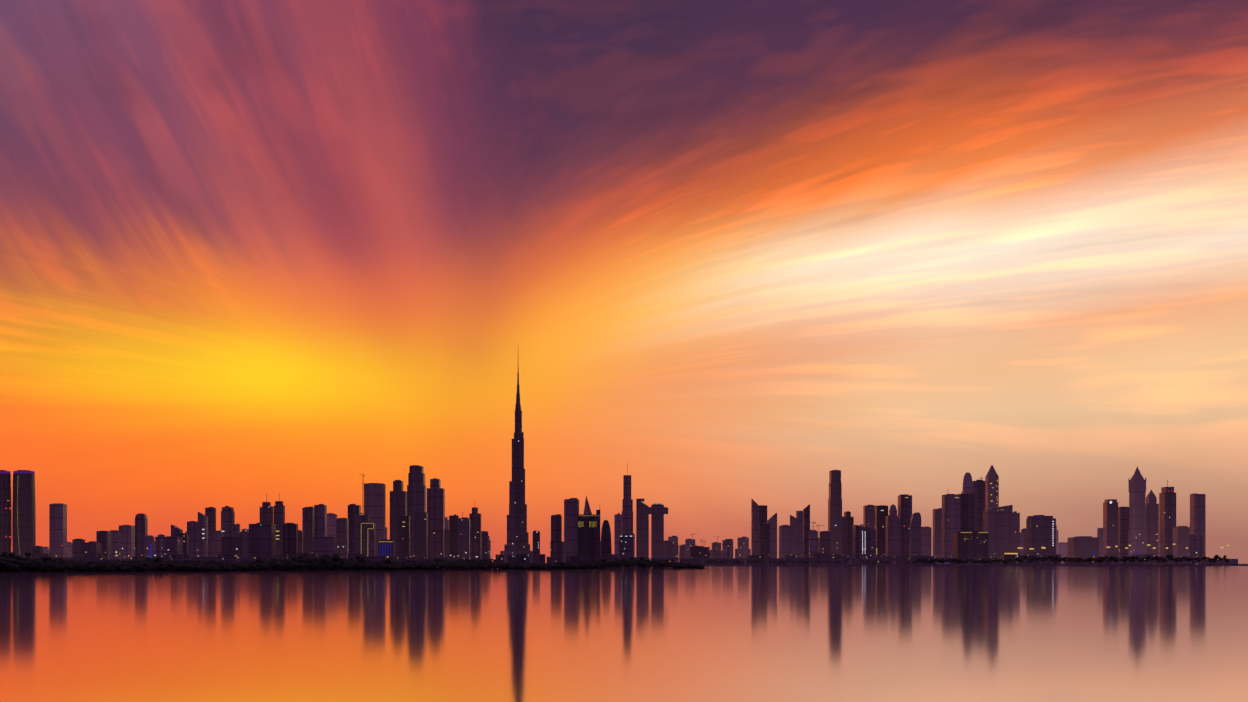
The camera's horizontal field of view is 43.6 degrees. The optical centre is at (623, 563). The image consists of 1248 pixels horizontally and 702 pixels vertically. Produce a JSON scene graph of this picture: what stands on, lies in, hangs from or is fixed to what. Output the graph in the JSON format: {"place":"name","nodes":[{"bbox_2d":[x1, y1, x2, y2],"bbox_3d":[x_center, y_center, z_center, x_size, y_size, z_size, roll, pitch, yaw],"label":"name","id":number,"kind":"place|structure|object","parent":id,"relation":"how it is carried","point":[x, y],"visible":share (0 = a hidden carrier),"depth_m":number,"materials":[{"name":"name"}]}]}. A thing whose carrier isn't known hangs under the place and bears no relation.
{"place":"outdoors","nodes":[
{"label":"outdoors","id":0,"kind":"place"},
{"bbox_2d":[34,556,497,562],"bbox_3d":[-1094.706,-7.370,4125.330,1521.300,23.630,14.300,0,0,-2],"label":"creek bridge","id":1,"kind":"structure","parent":0,"point":[209,560],"depth_m":4119.33,"materials":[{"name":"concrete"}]},
{"bbox_2d":[0,568,709,572],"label":"shoreline","id":2,"kind":"structure","parent":0,"point":[323,570],"depth_m":840.26,"materials":[{"name":"black"}]},
{"bbox_2d":[0,551,704,571],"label":"mangrove trees","id":3,"kind":"object","parent":2,"relation":"on","point":[11,562],"visible":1,"depth_m":848.00,"materials":[{"name":"black plant"}]},
{"bbox_2d":[0,563,1247,701],"bbox_3d":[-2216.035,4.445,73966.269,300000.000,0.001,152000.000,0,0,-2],"label":"water","id":4,"kind":"structure","parent":0,"point":[946,634],"depth_m":96.09,"materials":[{"name":"orange liquid"}]},
{"bbox_2d":[0,470,11,554],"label":"twin tower","id":5,"kind":"structure","parent":4,"relation":"on","point":[5,514],"depth_m":5548.71,"materials":[{"name":"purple glass"}]},
{"bbox_2d":[10,470,35,557],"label":"twin tower","id":6,"kind":"structure","parent":4,"relation":"on","point":[23,520],"depth_m":5563.96,"materials":[{"name":"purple glass"}]},
{"bbox_2d":[49,503,66,557],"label":"tower","id":7,"kind":"structure","parent":4,"relation":"on","point":[57,525],"depth_m":5937.59,"materials":[{"name":"purple glass"}]},
{"bbox_2d":[72,539,84,557],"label":"building","id":8,"kind":"structure","parent":4,"relation":"on","point":[76,548],"depth_m":5543.72,"materials":[{"name":"concrete"}]},
{"bbox_2d":[82,541,101,557],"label":"building","id":9,"kind":"structure","parent":4,"relation":"on","point":[90,547],"depth_m":5347.13,"materials":[{"name":"purple glass"}]},
{"bbox_2d":[96,531,110,558],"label":"building","id":10,"kind":"structure","parent":4,"relation":"on","point":[103,538],"depth_m":6041.96,"materials":[{"name":"purple glass"}]},
{"bbox_2d":[110,530,121,558],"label":"building","id":11,"kind":"structure","parent":4,"relation":"on","point":[116,540],"depth_m":6241.38,"materials":[{"name":"concrete"}]},
{"bbox_2d":[119,525,134,558],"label":"tower","id":12,"kind":"structure","parent":4,"relation":"on","point":[128,540],"depth_m":6540.11,"materials":[{"name":"purple glass"}]},
{"bbox_2d":[135,513,147,555],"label":"tower","id":13,"kind":"structure","parent":4,"relation":"on","point":[141,525],"depth_m":6145.23,"materials":[{"name":"purple glass"}]},
{"bbox_2d":[144,535,153,556],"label":"building","id":14,"kind":"structure","parent":4,"relation":"on","point":[148,540],"depth_m":5452.08,"materials":[{"name":"purple glass"}]},
{"bbox_2d":[155,536,182,557],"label":"building","id":15,"kind":"structure","parent":4,"relation":"on","point":[172,544],"depth_m":5156.62,"materials":[{"name":"purple glass"}]},
{"bbox_2d":[177,533,188,553],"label":"building","id":16,"kind":"structure","parent":4,"relation":"on","point":[185,536],"depth_m":5257.50,"materials":[{"name":"purple glass"}]},
{"bbox_2d":[187,521,197,558],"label":"tower","id":17,"kind":"structure","parent":4,"relation":"on","point":[192,529],"depth_m":5952.87,"materials":[{"name":"purple glass"}]},
{"bbox_2d":[198,512,207,556],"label":"tower","id":18,"kind":"structure","parent":4,"relation":"on","point":[202,534],"depth_m":5457.69,"materials":[{"name":"purple glass"}]},
{"bbox_2d":[205,507,215,555],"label":"tower","id":19,"kind":"structure","parent":4,"relation":"on","point":[210,513],"depth_m":6451.15,"materials":[{"name":"stone"}]},
{"bbox_2d":[209,531,224,556],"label":"building","id":20,"kind":"structure","parent":4,"relation":"on","point":[215,543],"depth_m":5657.57,"materials":[{"name":"concrete"}]},
{"bbox_2d":[221,506,234,536],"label":"tower","id":21,"kind":"structure","parent":4,"relation":"on","point":[227,517],"depth_m":6453.30,"materials":[{"name":"stone"}]},
{"bbox_2d":[221,535,241,556],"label":"building","id":22,"kind":"structure","parent":4,"relation":"on","point":[231,544],"depth_m":5162.92,"materials":[{"name":"purple glass"}]},
{"bbox_2d":[239,531,248,556],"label":"building","id":23,"kind":"structure","parent":4,"relation":"on","point":[244,535],"depth_m":5561.49,"materials":[{"name":"purple glass"}]},
{"bbox_2d":[249,523,275,558],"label":"building","id":24,"kind":"structure","parent":4,"relation":"on","point":[262,538],"depth_m":5364.59,"materials":[{"name":"purple glass"}]},
{"bbox_2d":[260,493,272,523],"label":"tower","id":25,"kind":"structure","parent":4,"relation":"on","point":[266,511],"depth_m":6756.19,"materials":[{"name":"stone"}]},
{"bbox_2d":[274,492,284,553],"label":"tower","id":26,"kind":"structure","parent":4,"relation":"on","point":[279,514],"depth_m":6757.74,"materials":[{"name":"stone"}]},
{"bbox_2d":[276,523,297,557],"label":"building","id":27,"kind":"structure","parent":4,"relation":"on","point":[290,539],"depth_m":5367.45,"materials":[{"name":"purple glass"}]},
{"bbox_2d":[302,507,313,553],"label":"tower","id":28,"kind":"structure","parent":4,"relation":"on","point":[308,523],"depth_m":6264.28,"materials":[{"name":"purple glass"}]},
{"bbox_2d":[314,504,326,536],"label":"tower","id":29,"kind":"structure","parent":4,"relation":"on","point":[320,520],"depth_m":5967.32,"materials":[{"name":"purple glass"}]},
{"bbox_2d":[313,537,343,556],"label":"building","id":30,"kind":"structure","parent":4,"relation":"on","point":[324,545],"depth_m":5072.62,"materials":[{"name":"purple glass"}]},
{"bbox_2d":[327,513,336,537],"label":"tower","id":31,"kind":"structure","parent":4,"relation":"on","point":[331,524],"depth_m":7162.40,"materials":[{"name":"concrete"}]},
{"bbox_2d":[336,518,348,557],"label":"tower","id":32,"kind":"structure","parent":4,"relation":"on","point":[342,530],"depth_m":6367.86,"materials":[{"name":"purple glass"}]},
{"bbox_2d":[348,504,360,553],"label":"tower","id":33,"kind":"structure","parent":4,"relation":"on","point":[353,509],"depth_m":6667.65,"materials":[{"name":"purple glass"}]},
{"bbox_2d":[355,513,369,553],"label":"tower","id":34,"kind":"structure","parent":4,"relation":"on","point":[360,518],"depth_m":5374.54,"materials":[{"name":"purple glass"}]},
{"bbox_2d":[361,523,375,555],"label":"tower","id":35,"kind":"structure","parent":4,"relation":"on","point":[368,539],"depth_m":5076.80,"materials":[{"name":"purple glass"}]},
{"bbox_2d":[364,483,385,555],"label":"tower","id":36,"kind":"structure","parent":4,"relation":"on","point":[375,501],"depth_m":5973.83,"materials":[{"name":"stone"}]},
{"bbox_2d":[378,539,394,555],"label":"building","id":37,"kind":"structure","parent":4,"relation":"on","point":[386,547],"depth_m":4879.18,"materials":[{"name":"blue glass"}]},
{"bbox_2d":[390,480,406,555],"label":"tower","id":38,"kind":"structure","parent":4,"relation":"on","point":[398,500],"depth_m":5976.11,"materials":[{"name":"purple glass"}]},
{"bbox_2d":[398,515,409,556],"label":"tower","id":39,"kind":"structure","parent":4,"relation":"on","point":[403,535],"depth_m":5279.54,"materials":[{"name":"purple glass"}]},
{"bbox_2d":[407,465,425,556],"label":"tower","id":40,"kind":"structure","parent":4,"relation":"on","point":[416,493],"depth_m":5779.44,"materials":[{"name":"purple glass"}]},
{"bbox_2d":[412,511,427,558],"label":"tower","id":41,"kind":"structure","parent":4,"relation":"on","point":[419,533],"depth_m":5181.51,"materials":[{"name":"purple glass"}]},
{"bbox_2d":[427,478,444,558],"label":"tower","id":42,"kind":"structure","parent":4,"relation":"on","point":[436,515],"depth_m":6179.95,"materials":[{"name":"purple glass"}]},
{"bbox_2d":[449,514,458,560],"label":"tower","id":43,"kind":"structure","parent":4,"relation":"on","point":[453,535],"depth_m":5985.48,"materials":[{"name":"purple glass"}]},
{"bbox_2d":[459,511,469,558],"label":"tower","id":44,"kind":"structure","parent":4,"relation":"on","point":[464,535],"depth_m":5584.83,"materials":[{"name":"purple glass"}]},
{"bbox_2d":[469,500,480,558],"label":"tower","id":45,"kind":"structure","parent":4,"relation":"on","point":[475,532],"depth_m":5985.05,"materials":[{"name":"purple glass"}]},
{"bbox_2d":[481,531,487,558],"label":"skyscraper","id":46,"kind":"structure","parent":4,"relation":"on","point":[484,543],"depth_m":6992.95,"materials":[{"name":"concrete"}]},
{"bbox_2d":[500,367,532,562],"bbox_3d":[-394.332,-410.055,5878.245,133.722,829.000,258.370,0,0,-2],"label":"skyscraper","id":47,"kind":"structure","parent":4,"relation":"on","point":[517,538],"depth_m":5833.69,"materials":[{"name":"purple glass"}]},
{"bbox_2d":[533,531,539,561],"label":"tower","id":48,"kind":"structure","parent":4,"relation":"on","point":[536,542],"depth_m":5494.28,"materials":[{"name":"black glass"}]},
{"bbox_2d":[550,514,563,562],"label":"tower","id":49,"kind":"structure","parent":4,"relation":"on","point":[556,546],"depth_m":5993.90,"materials":[{"name":"purple glass"}]},
{"bbox_2d":[564,498,578,562],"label":"tower","id":50,"kind":"structure","parent":4,"relation":"on","point":[571,509],"depth_m":5601.20,"materials":[{"name":"purple glass"}]},
{"bbox_2d":[578,503,599,560],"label":"tower","id":51,"kind":"structure","parent":4,"relation":"on","point":[588,534],"depth_m":5298.31,"materials":[{"name":"black glass"}]},
{"bbox_2d":[601,520,611,557],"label":"tower","id":52,"kind":"structure","parent":4,"relation":"on","point":[606,548],"depth_m":5502.65,"materials":[{"name":"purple glass"}]},
{"bbox_2d":[614,513,621,558],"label":"tower","id":53,"kind":"structure","parent":4,"relation":"on","point":[617,524],"depth_m":6401.64,"materials":[{"name":"purple glass"}]},
{"bbox_2d":[0,552,1237,563],"bbox_3d":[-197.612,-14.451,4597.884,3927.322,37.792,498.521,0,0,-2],"label":"trees","id":54,"kind":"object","parent":4,"relation":"on","point":[538,558],"depth_m":4593.19,"materials":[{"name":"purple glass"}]},
{"bbox_2d":[619,534,632,559],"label":"building","id":55,"kind":"structure","parent":4,"relation":"on","point":[625,545],"depth_m":5001.83,"materials":[{"name":"purple glass"}]},
{"bbox_2d":[622,475,632,534],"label":"tower","id":56,"kind":"structure","parent":4,"relation":"on","point":[627,514],"depth_m":6003.81,"materials":[{"name":"purple glass"}]},
{"bbox_2d":[636,499,667,557],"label":"skyscraper","id":57,"kind":"structure","parent":4,"relation":"on","point":[657,512],"depth_m":5904.76,"materials":[{"name":"purple glass"}]},
{"bbox_2d":[664,540,672,557],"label":"building","id":58,"kind":"structure","parent":4,"relation":"on","point":[668,548],"depth_m":6307.66,"materials":[{"name":"concrete"}]},
{"bbox_2d":[689,546,709,563],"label":"building","id":59,"kind":"structure","parent":4,"relation":"on","point":[699,552],"depth_m":6010.97,"materials":[{"name":"purple glass"}]},
{"bbox_2d":[722,539,732,557],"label":"building","id":60,"kind":"structure","parent":4,"relation":"on","point":[727,548],"depth_m":7016.68,"materials":[{"name":"purple glass"}]},
{"bbox_2d":[737,537,748,563],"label":"building","id":61,"kind":"structure","parent":4,"relation":"on","point":[742,547],"depth_m":6818.28,"materials":[{"name":"concrete"}]},
{"bbox_2d":[751,499,758,554],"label":"tower","id":62,"kind":"structure","parent":4,"relation":"on","point":[754,528],"depth_m":6017.34,"materials":[{"name":"purple glass"}]},
{"bbox_2d":[759,505,766,524],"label":"tower","id":63,"kind":"structure","parent":4,"relation":"on","point":[762,514],"depth_m":6419.40,"materials":[{"name":"purple glass"}]},
{"bbox_2d":[759,524,769,563],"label":"tower","id":64,"kind":"structure","parent":4,"relation":"on","point":[764,539],"depth_m":5215.96,"materials":[{"name":"concrete"}]},
{"bbox_2d":[766,513,776,557],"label":"tower","id":65,"kind":"structure","parent":4,"relation":"on","point":[772,521],"depth_m":5818.76,"materials":[{"name":"purple glass"}]},
{"bbox_2d":[779,525,790,557],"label":"tower","id":66,"kind":"structure","parent":4,"relation":"on","point":[784,539],"depth_m":5619.40,"materials":[{"name":"purple glass"}]},
{"bbox_2d":[790,515,796,557],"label":"tower","id":67,"kind":"structure","parent":4,"relation":"on","point":[793,522],"depth_m":6021.75,"materials":[{"name":"purple glass"}]},
{"bbox_2d":[622,555,965,563],"bbox_3d":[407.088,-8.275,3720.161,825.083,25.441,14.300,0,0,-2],"label":"creek bridge","id":68,"kind":"structure","parent":4,"relation":"on","point":[787,559],"depth_m":3713.68,"materials":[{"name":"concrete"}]},
{"bbox_2d":[796,511,802,557],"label":"tower","id":69,"kind":"structure","parent":4,"relation":"on","point":[799,515],"depth_m":6323.72,"materials":[{"name":"purple glass"}]},
{"bbox_2d":[803,504,809,557],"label":"tower","id":70,"kind":"structure","parent":4,"relation":"on","point":[806,518],"depth_m":5722.18,"materials":[{"name":"purple glass"}]},
{"bbox_2d":[809,530,817,553],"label":"building","id":71,"kind":"structure","parent":4,"relation":"on","point":[813,541],"depth_m":5421.72,"materials":[{"name":"concrete"}]},
{"bbox_2d":[820,531,830,554],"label":"building","id":72,"kind":"structure","parent":4,"relation":"on","point":[825,542],"depth_m":5623.84,"materials":[{"name":"purple glass"}]},
{"bbox_2d":[828,470,841,554],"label":"tower","id":73,"kind":"structure","parent":4,"relation":"on","point":[835,509],"depth_m":5826.29,"materials":[{"name":"purple glass"}]},
{"bbox_2d":[842,511,853,563],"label":"tower","id":74,"kind":"structure","parent":4,"relation":"on","point":[847,521],"depth_m":6228.98,"materials":[{"name":"purple glass"}]},
{"bbox_2d":[852,525,876,557],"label":"building","id":75,"kind":"structure","parent":4,"relation":"on","point":[863,541],"depth_m":5226.13,"materials":[{"name":"purple glass"}]},
{"bbox_2d":[863,505,874,529],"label":"tower","id":76,"kind":"structure","parent":4,"relation":"on","point":[868,516],"depth_m":6432.85,"materials":[{"name":"purple glass"}]},
{"bbox_2d":[875,505,887,556],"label":"tower","id":77,"kind":"structure","parent":4,"relation":"on","point":[881,512],"depth_m":6031.99,"materials":[{"name":"black glass"}]},
{"bbox_2d":[885,515,900,563],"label":"tower","id":78,"kind":"structure","parent":4,"relation":"on","point":[892,535],"depth_m":5631.34,"materials":[{"name":"purple glass"}]},
{"bbox_2d":[898,494,911,554],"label":"tower","id":79,"kind":"structure","parent":4,"relation":"on","point":[905,507],"depth_m":5934.31,"materials":[{"name":"purple glass"}]},
{"bbox_2d":[909,512,920,555],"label":"tower","id":80,"kind":"structure","parent":4,"relation":"on","point":[915,536],"depth_m":5533.23,"materials":[{"name":"purple glass"}]},
{"bbox_2d":[921,526,930,555],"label":"skyscraper","id":81,"kind":"structure","parent":4,"relation":"on","point":[925,540],"depth_m":7133.08,"materials":[{"name":"stone"}]},
{"bbox_2d":[933,508,941,557],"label":"tower","id":82,"kind":"structure","parent":4,"relation":"on","point":[937,532],"depth_m":6038.76,"materials":[{"name":"purple glass"}]},
{"bbox_2d":[942,488,960,557],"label":"tower","id":83,"kind":"structure","parent":4,"relation":"on","point":[951,513],"depth_m":5738.23,"materials":[{"name":"purple glass"}]},
{"bbox_2d":[956,494,974,531],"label":"tower","id":84,"kind":"structure","parent":4,"relation":"on","point":[967,512],"depth_m":5840.72,"materials":[{"name":"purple glass"}]},
{"bbox_2d":[961,472,971,493],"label":"tower","id":85,"kind":"structure","parent":4,"relation":"on","point":[967,484],"depth_m":6348.41,"materials":[{"name":"purple glass"}]},
{"bbox_2d":[952,532,988,563],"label":"building","id":86,"kind":"structure","parent":4,"relation":"on","point":[971,544],"depth_m":5035.61,"materials":[{"name":"purple glass"}]},
{"bbox_2d":[972,480,984,531],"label":"tower","id":87,"kind":"structure","parent":4,"relation":"on","point":[977,491],"depth_m":6244.90,"materials":[{"name":"concrete"}]},
{"bbox_2d":[985,465,998,508],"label":"tower","id":88,"kind":"structure","parent":4,"relation":"on","point":[992,489],"depth_m":5944.54,"materials":[{"name":"purple glass"}]},
{"bbox_2d":[983,505,1015,557],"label":"tower","id":89,"kind":"structure","parent":4,"relation":"on","point":[998,524],"depth_m":5340.57,"materials":[{"name":"purple glass"}]},
{"bbox_2d":[776,556,1228,563],"bbox_3d":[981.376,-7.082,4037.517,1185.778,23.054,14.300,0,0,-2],"label":"trees","id":90,"kind":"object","parent":4,"relation":"on","point":[967,556],"depth_m":4025.16,"materials":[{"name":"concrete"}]},
{"bbox_2d":[1013,511,1019,563],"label":"tower","id":91,"kind":"structure","parent":4,"relation":"on","point":[1016,529],"depth_m":5644.54,"materials":[{"name":"purple glass"}]},
{"bbox_2d":[1020,529,1025,554],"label":"building","id":92,"kind":"structure","parent":4,"relation":"on","point":[1023,540],"depth_m":5846.94,"materials":[{"name":"concrete"}]},
{"bbox_2d":[1026,515,1055,556],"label":"building","id":93,"kind":"structure","parent":4,"relation":"on","point":[1040,531],"depth_m":5547.06,"materials":[{"name":"purple glass"}]},
{"bbox_2d":[1056,542,1066,563],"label":"building","id":94,"kind":"structure","parent":4,"relation":"on","point":[1061,548],"depth_m":6557.89,"materials":[{"name":"concrete"}]},
{"bbox_2d":[1067,536,1098,557],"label":"building","id":95,"kind":"structure","parent":4,"relation":"on","point":[1083,546],"depth_m":5652.53,"materials":[{"name":"purple glass"}]},
{"bbox_2d":[1103,499,1117,556],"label":"tower","id":96,"kind":"structure","parent":4,"relation":"on","point":[1110,523],"depth_m":5857.27,"materials":[{"name":"purple glass"}]},
{"bbox_2d":[1118,507,1128,556],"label":"tower","id":97,"kind":"structure","parent":4,"relation":"on","point":[1123,520],"depth_m":6161.57,"materials":[{"name":"purple glass"}]},
{"bbox_2d":[1128,466,1146,555],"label":"skyscraper with pointed top","id":98,"kind":"structure","parent":4,"relation":"on","point":[1137,516],"depth_m":5758.95,"materials":[{"name":"stone"}]},
{"bbox_2d":[1146,490,1158,556],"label":"tower","id":99,"kind":"structure","parent":4,"relation":"on","point":[1152,522],"depth_m":6063.97,"materials":[{"name":"purple glass"}]},
{"bbox_2d":[1159,479,1175,556],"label":"tower","id":100,"kind":"structure","parent":4,"relation":"on","point":[1167,509],"depth_m":5863.87,"materials":[{"name":"purple glass"}]},
{"bbox_2d":[1173,526,1189,557],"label":"building","id":101,"kind":"structure","parent":4,"relation":"on","point":[1181,538],"depth_m":5663.19,"materials":[{"name":"purple glass"}]},
{"bbox_2d":[1190,535,1202,558],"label":"building","id":102,"kind":"structure","parent":4,"relation":"on","point":[1196,545],"depth_m":5664.40,"materials":[{"name":"purple glass"}]},
{"bbox_2d":[1190,493,1205,558],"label":"tower","id":103,"kind":"structure","parent":4,"relation":"on","point":[1197,514],"depth_m":6069.63,"materials":[{"name":"purple glass"}]},
{"bbox_2d":[0,0,1247,562],"label":"sky","id":104,"kind":"structure","parent":0,"point":[725,255],"materials":[{"name":"orange"}]},
{"bbox_2d":[105,544,1228,561],"bbox_3d":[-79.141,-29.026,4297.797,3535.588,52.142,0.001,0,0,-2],"label":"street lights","id":105,"kind":"object","parent":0,"point":[741,560],"visible":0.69,"depth_m":4333.07,"materials":[{"name":"glass"}]},
{"bbox_2d":[704,564,1247,565],"bbox_3d":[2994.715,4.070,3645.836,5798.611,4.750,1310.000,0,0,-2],"label":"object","id":106,"kind":"structure","parent":0,"point":[976,564],"depth_m":2920.53,"materials":[{"name":"concrete"}]},
{"bbox_2d":[707,554,1229,563],"bbox_3d":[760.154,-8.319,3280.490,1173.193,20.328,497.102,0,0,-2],"label":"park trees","id":107,"kind":"object","parent":106,"relation":"on","point":[1132,559],"visible":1,"depth_m":3244.54,"materials":[{"name":"black plant"}]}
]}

